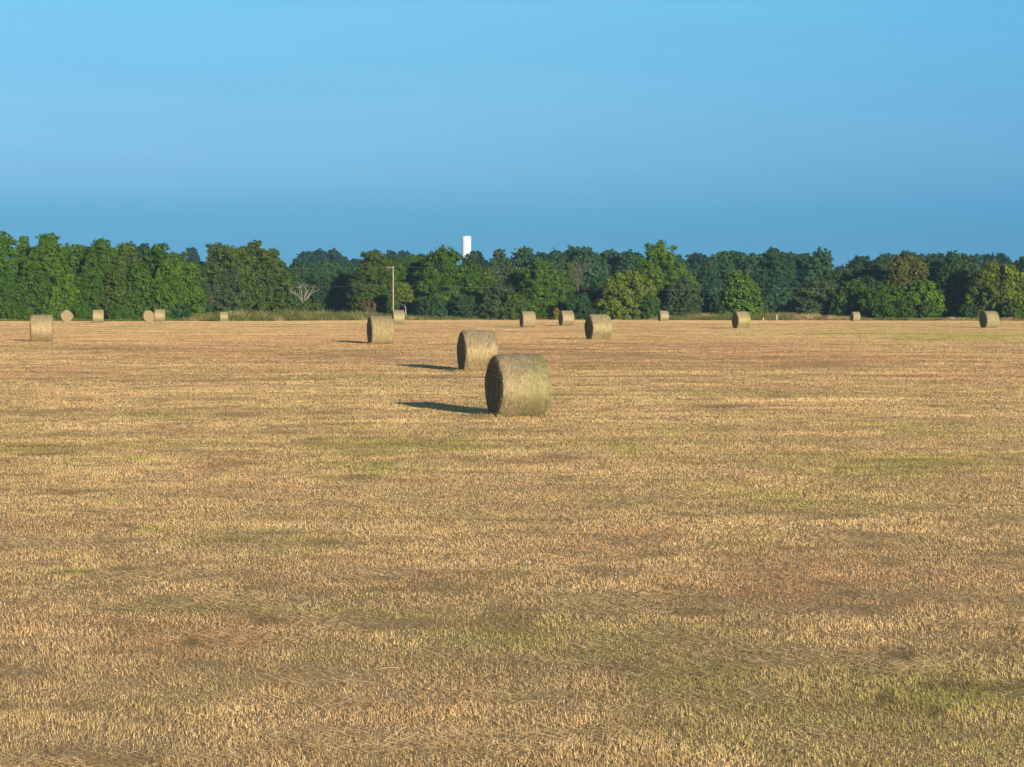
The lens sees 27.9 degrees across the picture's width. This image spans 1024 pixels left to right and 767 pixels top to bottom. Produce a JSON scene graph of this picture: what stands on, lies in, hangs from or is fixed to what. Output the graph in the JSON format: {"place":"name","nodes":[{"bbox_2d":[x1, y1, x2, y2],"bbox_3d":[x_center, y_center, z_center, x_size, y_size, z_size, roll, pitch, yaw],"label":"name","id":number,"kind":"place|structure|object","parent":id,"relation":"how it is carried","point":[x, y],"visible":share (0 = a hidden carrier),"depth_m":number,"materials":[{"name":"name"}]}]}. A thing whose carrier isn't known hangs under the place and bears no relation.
{"place":"outdoors","nodes":[
{"label":"outdoors","id":0,"kind":"place"},
{"bbox_2d":[0,315,1023,766],"bbox_3d":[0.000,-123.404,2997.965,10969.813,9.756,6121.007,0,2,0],"label":"field","id":1,"kind":"structure","parent":0,"point":[314,675],"depth_m":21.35,"materials":[{"name":"beige plant"}]},
{"bbox_2d":[0,230,22,282],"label":"tree","id":2,"kind":"object","parent":1,"relation":"on","point":[10,265],"visible":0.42,"depth_m":310.48,"materials":[{"name":"green plant"}]},
{"bbox_2d":[0,273,23,317],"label":"tree","id":3,"kind":"object","parent":1,"relation":"on","point":[9,294],"visible":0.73,"depth_m":304.00,"materials":[{"name":"green plant"}]},
{"bbox_2d":[0,301,34,319],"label":"bush","id":4,"kind":"object","parent":1,"relation":"on","point":[19,311],"visible":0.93,"depth_m":300.43,"materials":[{"name":"green plant"}]},
{"bbox_2d":[13,236,31,276],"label":"tree","id":5,"kind":"object","parent":1,"relation":"on","point":[23,246],"visible":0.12,"depth_m":317.03,"materials":[{"name":"green plant"}]},
{"bbox_2d":[16,263,52,314],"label":"tree","id":6,"kind":"object","parent":1,"relation":"on","point":[36,291],"visible":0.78,"depth_m":305.28,"materials":[{"name":"green plant"}]},
{"bbox_2d":[29,314,53,341],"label":"hay bale","id":7,"kind":"object","parent":1,"relation":"on","point":[41,327],"visible":0.98,"depth_m":114.59},
{"bbox_2d":[20,232,69,307],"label":"tree","id":8,"kind":"object","parent":1,"relation":"on","point":[46,255],"visible":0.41,"depth_m":308.60,"materials":[{"name":"green plant"}]},
{"bbox_2d":[39,270,81,318],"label":"tree","id":9,"kind":"object","parent":1,"relation":"on","point":[62,295],"visible":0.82,"depth_m":304.52,"materials":[{"name":"green plant"}]},
{"bbox_2d":[64,243,87,276],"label":"tree","id":10,"kind":"object","parent":1,"relation":"on","point":[75,262],"visible":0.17,"depth_m":314.28,"materials":[{"name":"green plant"}]},
{"bbox_2d":[69,304,90,319],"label":"bush","id":11,"kind":"object","parent":1,"relation":"on","point":[81,312],"visible":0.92,"depth_m":300.98,"materials":[{"name":"green plant"}]},
{"bbox_2d":[72,265,105,319],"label":"tree","id":12,"kind":"object","parent":1,"relation":"on","point":[91,282],"visible":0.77,"depth_m":305.48,"materials":[{"name":"green plant"}]},
{"bbox_2d":[76,237,115,289],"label":"tree","id":13,"kind":"object","parent":1,"relation":"on","point":[96,258],"visible":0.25,"depth_m":310.79,"materials":[{"name":"green plant"}]},
{"bbox_2d":[99,268,135,318],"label":"tree","id":14,"kind":"object","parent":1,"relation":"on","point":[113,291],"visible":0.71,"depth_m":305.30,"materials":[{"name":"green plant"}]},
{"bbox_2d":[106,303,137,319],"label":"bush","id":15,"kind":"object","parent":1,"relation":"on","point":[119,312],"visible":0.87,"depth_m":301.74,"materials":[{"name":"green plant"}]},
{"bbox_2d":[112,241,145,281],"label":"tree","id":16,"kind":"object","parent":1,"relation":"on","point":[129,254],"visible":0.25,"depth_m":310.89,"materials":[{"name":"green plant"}]},
{"bbox_2d":[123,263,158,319],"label":"tree","id":17,"kind":"object","parent":1,"relation":"on","point":[141,299],"visible":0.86,"depth_m":305.38,"materials":[{"name":"green plant"}]},
{"bbox_2d":[143,243,175,281],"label":"tree","id":18,"kind":"object","parent":1,"relation":"on","point":[156,255],"visible":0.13,"depth_m":310.95,"materials":[{"name":"green plant"}]},
{"bbox_2d":[148,274,188,319],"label":"tree","id":19,"kind":"object","parent":1,"relation":"on","point":[168,294],"visible":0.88,"depth_m":304.83,"materials":[{"name":"green plant"}]},
{"bbox_2d":[165,303,192,319],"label":"bush","id":20,"kind":"object","parent":1,"relation":"on","point":[186,310],"visible":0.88,"depth_m":304.78,"materials":[{"name":"green plant"}]},
{"bbox_2d":[149,251,209,316],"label":"tree","id":21,"kind":"object","parent":1,"relation":"on","point":[186,271],"visible":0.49,"depth_m":308.18,"materials":[{"name":"green plant"}]},
{"bbox_2d":[186,247,203,264],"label":"tree","id":22,"kind":"object","parent":1,"relation":"on","point":[193,254],"visible":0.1,"depth_m":697.47,"materials":[{"name":"green plant"}]},
{"bbox_2d":[195,264,213,313],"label":"tree","id":23,"kind":"object","parent":1,"relation":"on","point":[204,284],"visible":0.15,"depth_m":328.88,"materials":[{"name":"green plant"}]},
{"bbox_2d":[203,242,221,268],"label":"tree","id":24,"kind":"object","parent":1,"relation":"on","point":[209,261],"visible":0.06,"depth_m":370.67,"materials":[{"name":"green plant"}]},
{"bbox_2d":[209,268,249,315],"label":"tree","id":25,"kind":"object","parent":1,"relation":"on","point":[224,287],"visible":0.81,"depth_m":336.38,"materials":[{"name":"green plant"}]},
{"bbox_2d":[204,243,265,313],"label":"tree","id":26,"kind":"object","parent":1,"relation":"on","point":[227,258],"visible":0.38,"depth_m":341.24,"materials":[{"name":"green plant"}]},
{"bbox_2d":[246,239,266,308],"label":"tree","id":27,"kind":"object","parent":1,"relation":"on","point":[253,247],"visible":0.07,"depth_m":349.26,"materials":[{"name":"green plant"}]},
{"bbox_2d":[252,248,296,313],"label":"tree","id":28,"kind":"object","parent":1,"relation":"on","point":[276,281],"visible":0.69,"depth_m":345.64,"materials":[{"name":"green plant"}]},
{"bbox_2d":[286,270,309,303],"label":"tree","id":29,"kind":"object","parent":1,"relation":"on","point":[295,275],"visible":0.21,"depth_m":358.42,"materials":[{"name":"green plant"}]},
{"bbox_2d":[290,263,317,282],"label":"tree","id":30,"kind":"object","parent":1,"relation":"on","point":[303,270],"visible":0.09,"depth_m":437.81,"materials":[{"name":"green plant"}]},
{"bbox_2d":[294,251,316,268],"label":"tree","id":31,"kind":"object","parent":1,"relation":"on","point":[308,257],"visible":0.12,"depth_m":617.19,"materials":[{"name":"green plant"}]},
{"bbox_2d":[288,299,323,313],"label":"bush","id":32,"kind":"object","parent":1,"relation":"on","point":[303,306],"visible":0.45,"depth_m":339.50,"materials":[{"name":"green plant"}]},
{"bbox_2d":[26,338,611,417],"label":"hay litter","id":33,"kind":"object","parent":1,"relation":"on","point":[488,414],"visible":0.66,"depth_m":50.07,"materials":[{"name":"beige plant"}]},
{"bbox_2d":[304,270,338,312],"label":"tree","id":34,"kind":"object","parent":1,"relation":"on","point":[322,296],"visible":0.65,"depth_m":370.33,"materials":[{"name":"green plant"}]},
{"bbox_2d":[309,259,341,279],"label":"tree","id":35,"kind":"object","parent":1,"relation":"on","point":[329,269],"visible":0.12,"depth_m":466.82,"materials":[{"name":"green plant"}]},
{"bbox_2d":[318,248,344,269],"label":"tree","id":36,"kind":"object","parent":1,"relation":"on","point":[333,255],"visible":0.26,"depth_m":617.55,"materials":[{"name":"green plant"}]},
{"bbox_2d":[330,269,353,312],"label":"tree","id":37,"kind":"object","parent":1,"relation":"on","point":[345,276],"visible":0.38,"depth_m":375.58,"materials":[{"name":"green plant"}]},
{"bbox_2d":[361,300,375,314],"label":"bush","id":38,"kind":"object","parent":1,"relation":"on","point":[369,305],"visible":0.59,"depth_m":349.30,"materials":[{"name":"brown plant"}]},
{"bbox_2d":[347,249,401,314],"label":"tree","id":39,"kind":"object","parent":1,"relation":"on","point":[370,272],"visible":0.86,"depth_m":357.98,"materials":[{"name":"green plant"}]},
{"bbox_2d":[366,316,394,343],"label":"hay bale","id":40,"kind":"object","parent":1,"relation":"on","point":[380,329],"visible":0.93,"depth_m":110.39},
{"bbox_2d":[392,310,404,323],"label":"hay bale","id":41,"kind":"object","parent":1,"relation":"on","point":[398,316],"visible":0.84,"depth_m":218.53},
{"bbox_2d":[394,282,415,315],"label":"tree","id":42,"kind":"object","parent":1,"relation":"on","point":[404,293],"visible":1,"depth_m":346.68,"materials":[{"name":"green plant"}]},
{"bbox_2d":[391,253,422,315],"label":"tree","id":43,"kind":"object","parent":1,"relation":"on","point":[404,269],"visible":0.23,"depth_m":363.89,"materials":[{"name":"green plant"}]},
{"bbox_2d":[415,294,447,317],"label":"bush","id":44,"kind":"object","parent":1,"relation":"on","point":[428,306],"visible":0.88,"depth_m":350.54,"materials":[{"name":"green plant"}]},
{"bbox_2d":[406,244,493,316],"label":"tree","id":45,"kind":"object","parent":1,"relation":"on","point":[438,272],"visible":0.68,"depth_m":354.91,"materials":[{"name":"green plant"}]},
{"bbox_2d":[450,293,480,318],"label":"bush","id":46,"kind":"object","parent":1,"relation":"on","point":[465,306],"visible":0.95,"depth_m":350.47,"materials":[{"name":"green plant"}]},
{"bbox_2d":[462,236,470,258],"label":"water tower","id":47,"kind":"structure","parent":1,"relation":"on","point":[466,244],"depth_m":1095.76,"materials":[{"name":"metal"}]},
{"bbox_2d":[456,330,497,371],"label":"hay bale","id":48,"kind":"object","parent":1,"relation":"on","point":[477,350],"visible":0.89,"depth_m":75.60},
{"bbox_2d":[475,266,503,315],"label":"tree","id":49,"kind":"object","parent":1,"relation":"on","point":[490,274],"visible":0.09,"depth_m":369.61,"materials":[{"name":"green plant"}]},
{"bbox_2d":[477,281,518,319],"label":"bush","id":50,"kind":"object","parent":1,"relation":"on","point":[493,299],"visible":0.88,"depth_m":348.18,"materials":[{"name":"green plant"}]},
{"bbox_2d":[487,248,513,283],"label":"tree","id":51,"kind":"object","parent":1,"relation":"on","point":[500,262],"visible":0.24,"depth_m":428.22,"materials":[{"name":"green plant"}]},
{"bbox_2d":[0,307,1023,320],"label":"tall grass","id":52,"kind":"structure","parent":1,"relation":"on","point":[290,315],"depth_m":324.74,"materials":[{"name":"plant"}]},
{"bbox_2d":[499,292,527,319],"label":"bush","id":53,"kind":"object","parent":1,"relation":"on","point":[515,300],"visible":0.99,"depth_m":346.60,"materials":[{"name":"green plant"}]},
{"bbox_2d":[506,267,526,293],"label":"tree","id":54,"kind":"object","parent":1,"relation":"on","point":[515,275],"visible":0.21,"depth_m":370.01,"materials":[{"name":"green plant"}]},
{"bbox_2d":[483,353,552,416],"bbox_3d":[0.124,0.056,49.995,1.392,1.712,1.745,-1,2,-18],"label":"hay bale","id":55,"kind":"object","parent":1,"relation":"on","point":[517,384],"visible":0.98,"depth_m":49.42},
{"bbox_2d":[510,246,537,270],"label":"tree","id":56,"kind":"object","parent":1,"relation":"on","point":[523,256],"visible":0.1,"depth_m":437.06,"materials":[{"name":"green plant"}]},
{"bbox_2d":[519,311,535,327],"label":"hay bale","id":57,"kind":"object","parent":1,"relation":"on","point":[527,318],"visible":1,"depth_m":190.62},
{"bbox_2d":[519,257,576,317],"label":"tree","id":58,"kind":"object","parent":1,"relation":"on","point":[547,299],"visible":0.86,"depth_m":358.29,"materials":[{"name":"green plant"}]},
{"bbox_2d":[532,247,565,272],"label":"tree","id":59,"kind":"object","parent":1,"relation":"on","point":[554,258],"visible":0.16,"depth_m":428.63,"materials":[{"name":"green plant"}]},
{"bbox_2d":[558,310,573,325],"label":"hay bale","id":60,"kind":"object","parent":1,"relation":"on","point":[566,318],"visible":0.98,"depth_m":203.66},
{"bbox_2d":[556,261,582,310],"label":"tree","id":61,"kind":"object","parent":1,"relation":"on","point":[569,263],"visible":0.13,"depth_m":370.27,"materials":[{"name":"green plant"}]},
{"bbox_2d":[561,244,579,261],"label":"tree","id":62,"kind":"object","parent":1,"relation":"on","point":[571,252],"visible":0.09,"depth_m":438.29,"materials":[{"name":"green plant"}]},
{"bbox_2d":[563,258,594,293],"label":"bare tree","id":63,"kind":"object","parent":1,"relation":"on","point":[578,276],"visible":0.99,"depth_m":363.21,"materials":[{"name":"grey plant"}]},
{"bbox_2d":[563,292,597,319],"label":"bush","id":64,"kind":"object","parent":1,"relation":"on","point":[579,305],"visible":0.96,"depth_m":350.56,"materials":[{"name":"green plant"}]},
{"bbox_2d":[571,246,612,287],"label":"tree","id":65,"kind":"object","parent":1,"relation":"on","point":[588,256],"visible":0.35,"depth_m":433.63,"materials":[{"name":"green plant"}]},
{"bbox_2d":[577,274,609,313],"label":"tree","id":66,"kind":"object","parent":1,"relation":"on","point":[593,290],"visible":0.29,"depth_m":361.47,"materials":[{"name":"green plant"}]},
{"bbox_2d":[584,314,611,339],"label":"hay bale","id":67,"kind":"object","parent":1,"relation":"on","point":[597,326],"visible":0.9,"depth_m":120.89},
{"bbox_2d":[600,248,620,275],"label":"tree","id":68,"kind":"object","parent":1,"relation":"on","point":[611,256],"visible":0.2,"depth_m":437.65,"materials":[{"name":"green plant"}]},
{"bbox_2d":[591,267,659,319],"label":"tree","id":69,"kind":"object","parent":1,"relation":"on","point":[619,298],"visible":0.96,"depth_m":349.27,"materials":[{"name":"green plant"}]},
{"bbox_2d":[614,248,645,286],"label":"tree","id":70,"kind":"object","parent":1,"relation":"on","point":[628,258],"visible":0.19,"depth_m":432.22,"materials":[{"name":"green plant"}]},
{"bbox_2d":[637,294,661,318],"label":"bush","id":71,"kind":"object","parent":1,"relation":"on","point":[649,307],"visible":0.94,"depth_m":348.63,"materials":[{"name":"green plant"}]},
{"bbox_2d":[634,240,701,310],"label":"tree","id":72,"kind":"object","parent":1,"relation":"on","point":[661,267],"visible":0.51,"depth_m":363.26,"materials":[{"name":"green plant"}]},
{"bbox_2d":[663,274,703,316],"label":"tree","id":73,"kind":"object","parent":1,"relation":"on","point":[682,302],"visible":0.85,"depth_m":356.20,"materials":[{"name":"green plant"}]},
{"bbox_2d":[684,252,712,283],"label":"tree","id":74,"kind":"object","parent":1,"relation":"on","point":[695,261],"visible":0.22,"depth_m":467.34,"materials":[{"name":"green plant"}]},
{"bbox_2d":[699,280,723,315],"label":"tree","id":75,"kind":"object","parent":1,"relation":"on","point":[710,295],"visible":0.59,"depth_m":369.31,"materials":[{"name":"green plant"}]},
{"bbox_2d":[698,251,737,285],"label":"tree","id":76,"kind":"object","parent":1,"relation":"on","point":[714,261],"visible":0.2,"depth_m":427.38,"materials":[{"name":"green plant"}]},
{"bbox_2d":[701,263,738,290],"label":"tree","id":77,"kind":"object","parent":1,"relation":"on","point":[714,275],"visible":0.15,"depth_m":398.38,"materials":[{"name":"green plant"}]},
{"bbox_2d":[732,311,750,328],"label":"hay bale","id":78,"kind":"object","parent":1,"relation":"on","point":[741,319],"visible":0.94,"depth_m":182.85},
{"bbox_2d":[718,269,765,315],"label":"tree","id":79,"kind":"object","parent":1,"relation":"on","point":[742,292],"visible":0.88,"depth_m":353.73,"materials":[{"name":"green plant"}]},
{"bbox_2d":[736,252,766,282],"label":"tree","id":80,"kind":"object","parent":1,"relation":"on","point":[750,265],"visible":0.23,"depth_m":427.65,"materials":[{"name":"green plant"}]},
{"bbox_2d":[750,246,801,295],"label":"tree","id":81,"kind":"object","parent":1,"relation":"on","point":[784,274],"visible":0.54,"depth_m":389.40,"materials":[{"name":"green plant"}]},
{"bbox_2d":[760,283,792,315],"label":"bush","id":82,"kind":"object","parent":1,"relation":"on","point":[776,298],"visible":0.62,"depth_m":374.25,"materials":[{"name":"green plant"}]},
{"bbox_2d":[787,250,802,293],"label":"tree","id":83,"kind":"object","parent":1,"relation":"on","point":[794,257],"visible":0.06,"depth_m":396.48,"materials":[{"name":"green plant"}]},
{"bbox_2d":[789,276,841,315],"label":"tree","id":84,"kind":"object","parent":1,"relation":"on","point":[815,295],"visible":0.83,"depth_m":349.47,"materials":[{"name":"green plant"}]},
{"bbox_2d":[797,246,843,287],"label":"tree","id":85,"kind":"object","parent":1,"relation":"on","point":[819,264],"visible":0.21,"depth_m":391.33,"materials":[{"name":"green plant"}]},
{"bbox_2d":[825,268,842,285],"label":"tree","id":86,"kind":"object","parent":1,"relation":"on","point":[836,275],"visible":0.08,"depth_m":382.56,"materials":[{"name":"green plant"}]},
{"bbox_2d":[827,279,867,316],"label":"tree","id":87,"kind":"object","parent":1,"relation":"on","point":[845,300],"visible":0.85,"depth_m":344.99,"materials":[{"name":"green plant"}]},
{"bbox_2d":[839,258,869,285],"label":"tree","id":88,"kind":"object","parent":1,"relation":"on","point":[859,268],"visible":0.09,"depth_m":364.75,"materials":[{"name":"green plant"}]},
{"bbox_2d":[856,275,885,316],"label":"tree","id":89,"kind":"object","parent":1,"relation":"on","point":[868,280],"visible":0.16,"depth_m":350.23,"materials":[{"name":"green plant"}]},
{"bbox_2d":[861,253,893,287],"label":"tree","id":90,"kind":"object","parent":1,"relation":"on","point":[875,271],"visible":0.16,"depth_m":360.87,"materials":[{"name":"green plant"}]},
{"bbox_2d":[871,301,897,318],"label":"bush","id":91,"kind":"object","parent":1,"relation":"on","point":[885,310],"visible":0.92,"depth_m":332.60,"materials":[{"name":"green plant"}]},
{"bbox_2d":[857,282,913,317],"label":"tree","id":92,"kind":"object","parent":1,"relation":"on","point":[887,293],"visible":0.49,"depth_m":339.37,"materials":[{"name":"green plant"}]},
{"bbox_2d":[882,253,929,286],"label":"tree","id":93,"kind":"object","parent":1,"relation":"on","point":[904,270],"visible":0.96,"depth_m":349.50,"materials":[{"name":"green plant"}]},
{"bbox_2d":[893,297,919,317],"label":"bush","id":94,"kind":"object","parent":1,"relation":"on","point":[905,307],"visible":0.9,"depth_m":334.26,"materials":[{"name":"green plant"}]},
{"bbox_2d":[906,280,947,317],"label":"tree","id":95,"kind":"object","parent":1,"relation":"on","point":[924,291],"visible":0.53,"depth_m":338.38,"materials":[{"name":"green plant"}]},
{"bbox_2d":[917,300,937,318],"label":"bush","id":96,"kind":"object","parent":1,"relation":"on","point":[927,309],"visible":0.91,"depth_m":333.24,"materials":[{"name":"green plant"}]},
{"bbox_2d":[925,258,944,282],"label":"tree","id":97,"kind":"object","parent":1,"relation":"on","point":[934,267],"visible":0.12,"depth_m":370.23,"materials":[{"name":"green plant"}]},
{"bbox_2d":[934,250,963,290],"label":"tree","id":98,"kind":"object","parent":1,"relation":"on","point":[952,261],"visible":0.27,"depth_m":364.41,"materials":[{"name":"green plant"}]},
{"bbox_2d":[939,267,975,318],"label":"tree","id":99,"kind":"object","parent":1,"relation":"on","point":[954,289],"visible":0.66,"depth_m":341.89,"materials":[{"name":"green plant"}]},
{"bbox_2d":[957,301,978,317],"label":"bush","id":100,"kind":"object","parent":1,"relation":"on","point":[968,310],"visible":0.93,"depth_m":333.12,"materials":[{"name":"green plant"}]},
{"bbox_2d":[959,253,979,278],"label":"tree","id":101,"kind":"object","parent":1,"relation":"on","point":[968,265],"visible":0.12,"depth_m":374.44,"materials":[{"name":"green plant"}]},
{"bbox_2d":[979,311,999,327],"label":"hay bale","id":102,"kind":"object","parent":1,"relation":"on","point":[989,319],"visible":0.9,"depth_m":188.34},
{"bbox_2d":[963,259,1021,317],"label":"tree","id":103,"kind":"object","parent":1,"relation":"on","point":[984,291],"visible":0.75,"depth_m":333.63,"materials":[{"name":"green plant"}]},
{"bbox_2d":[981,252,1021,272],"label":"tree","id":104,"kind":"object","parent":1,"relation":"on","point":[1002,258],"visible":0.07,"depth_m":596.56,"materials":[{"name":"green plant"}]},
{"bbox_2d":[992,264,1023,318],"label":"tree","id":105,"kind":"object","parent":1,"relation":"on","point":[1012,274],"visible":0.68,"depth_m":332.38,"materials":[{"name":"green plant"}]},
{"bbox_2d":[1000,298,1023,318],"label":"bush","id":106,"kind":"object","parent":1,"relation":"on","point":[1012,309],"visible":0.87,"depth_m":329.02,"materials":[{"name":"green plant"}]},
{"bbox_2d":[0,0,1023,269],"label":"sky","id":107,"kind":"structure","parent":0,"point":[847,128],"materials":[{"name":"blue"}]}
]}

